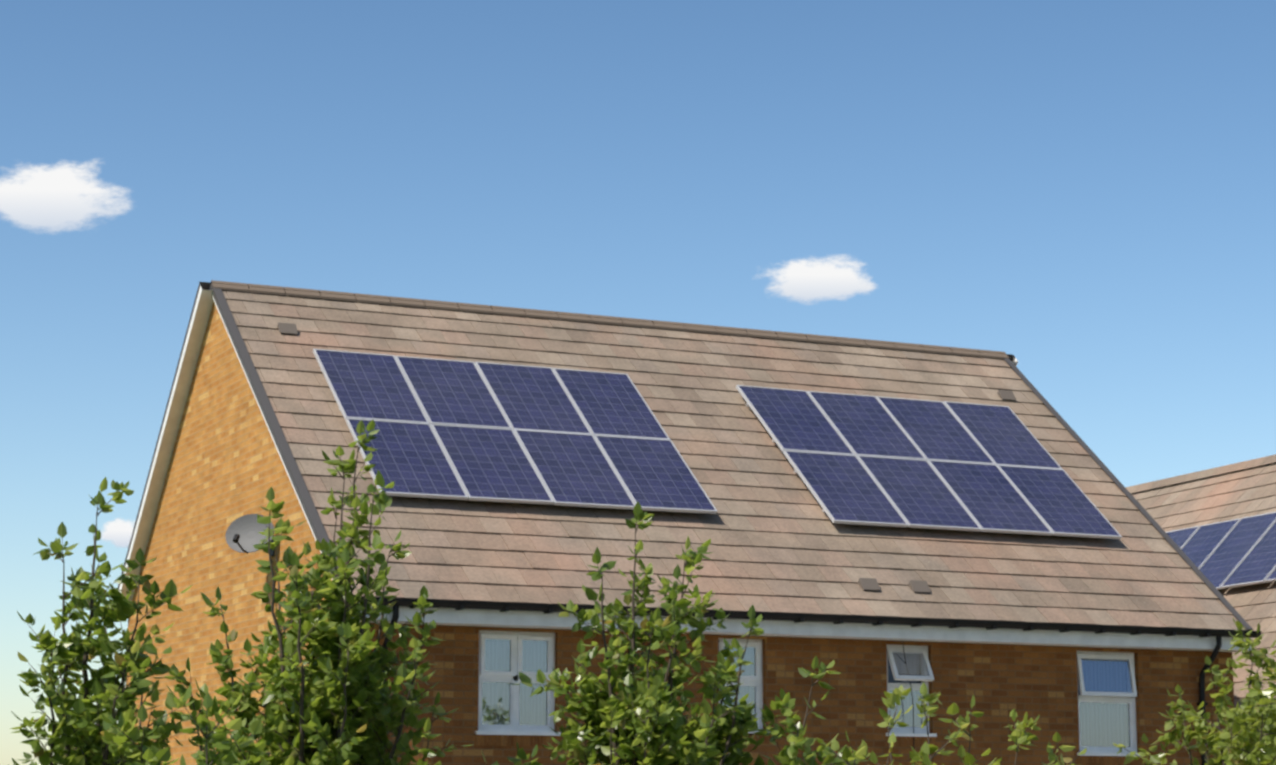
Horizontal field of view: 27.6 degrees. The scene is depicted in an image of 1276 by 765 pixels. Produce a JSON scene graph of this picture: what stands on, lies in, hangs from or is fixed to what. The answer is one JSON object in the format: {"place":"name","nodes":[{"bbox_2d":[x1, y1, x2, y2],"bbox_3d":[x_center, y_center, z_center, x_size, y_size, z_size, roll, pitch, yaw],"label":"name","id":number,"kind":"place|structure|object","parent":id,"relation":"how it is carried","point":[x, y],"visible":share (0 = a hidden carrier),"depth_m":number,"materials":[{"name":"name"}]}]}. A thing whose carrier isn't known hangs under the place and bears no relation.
{"place":"outdoors","nodes":[
{"label":"outdoors","id":0,"kind":"place"},
{"bbox_2d":[0,163,129,231],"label":"cloud","id":1,"kind":"structure","parent":0,"point":[64,196],"depth_m":2609.88,"materials":[{"name":"white"}]},
{"bbox_2d":[101,519,134,546],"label":"cloud","id":2,"kind":"structure","parent":0,"point":[117,532],"depth_m":2806.23,"materials":[{"name":"white"}]},
{"bbox_2d":[165,420,473,764],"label":"tree","id":3,"kind":"object","parent":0,"point":[338,706],"visible":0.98,"depth_m":19.18,"materials":[{"name":"green plant"}]},
{"bbox_2d":[0,0,1275,764],"label":"sky","id":4,"kind":"structure","parent":0,"point":[1083,192],"materials":[{"name":"blue"}]},
{"bbox_2d":[768,256,874,301],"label":"cloud","id":5,"kind":"structure","parent":0,"point":[838,278],"depth_m":2598.93,"materials":[{"name":"white"}]},
{"label":"ground","id":6,"kind":"structure","parent":0,"visible":0},
{"bbox_2d":[10,477,193,764],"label":"tree","id":7,"kind":"object","parent":6,"relation":"on","point":[80,735],"visible":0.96,"depth_m":17.70,"materials":[{"name":"green plant"}]},
{"bbox_2d":[101,684,268,764],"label":"bush","id":8,"kind":"object","parent":6,"relation":"on","point":[222,745],"visible":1,"depth_m":16.47,"materials":[{"name":"green plant"}]},
{"bbox_2d":[482,502,867,764],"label":"tree","id":9,"kind":"object","parent":6,"relation":"on","point":[635,721],"visible":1,"depth_m":19.72,"materials":[{"name":"green plant"}]},
{"bbox_2d":[118,280,1261,764],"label":"house","id":10,"kind":"structure","parent":6,"relation":"on","point":[1096,648],"depth_m":30.36,"materials":[{"name":"tile"}]},
{"bbox_2d":[225,514,274,555],"bbox_3d":[-4.249,1.661,28.590,0.561,0.457,0.471,4,-11,-25],"label":"satellite dish","id":11,"kind":"object","parent":10,"relation":"attached to","point":[242,535],"visible":0.85,"depth_m":28.66,"materials":[{"name":"grey metal"}]},
{"bbox_2d":[313,349,716,513],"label":"solar panels","id":12,"kind":"object","parent":10,"relation":"on","point":[470,430],"visible":0.96,"depth_m":30.19,"materials":[{"name":"blue glass"}]},
{"bbox_2d":[736,385,1121,538],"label":"solar panels","id":13,"kind":"object","parent":10,"relation":"on","point":[880,461],"visible":1,"depth_m":32.49,"materials":[{"name":"blue glass"}]},
{"bbox_2d":[817,682,1086,764],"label":"bush","id":14,"kind":"object","parent":6,"relation":"on","point":[1019,735],"visible":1,"depth_m":17.01,"materials":[{"name":"green plant"}]},
{"bbox_2d":[1113,618,1275,764],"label":"bush","id":15,"kind":"object","parent":6,"relation":"on","point":[1251,740],"visible":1,"depth_m":20.68,"materials":[{"name":"green plant"}]},
{"bbox_2d":[1125,454,1275,725],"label":"neighboring house roof","id":16,"kind":"structure","parent":6,"relation":"on","point":[1243,489],"depth_m":40.59,"materials":[{"name":"tile"}]},
{"bbox_2d":[1166,512,1275,589],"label":"solar panel","id":17,"kind":"object","parent":16,"relation":"on","point":[1239,552],"visible":0.23,"depth_m":38.27,"materials":[{"name":"blue glass"}]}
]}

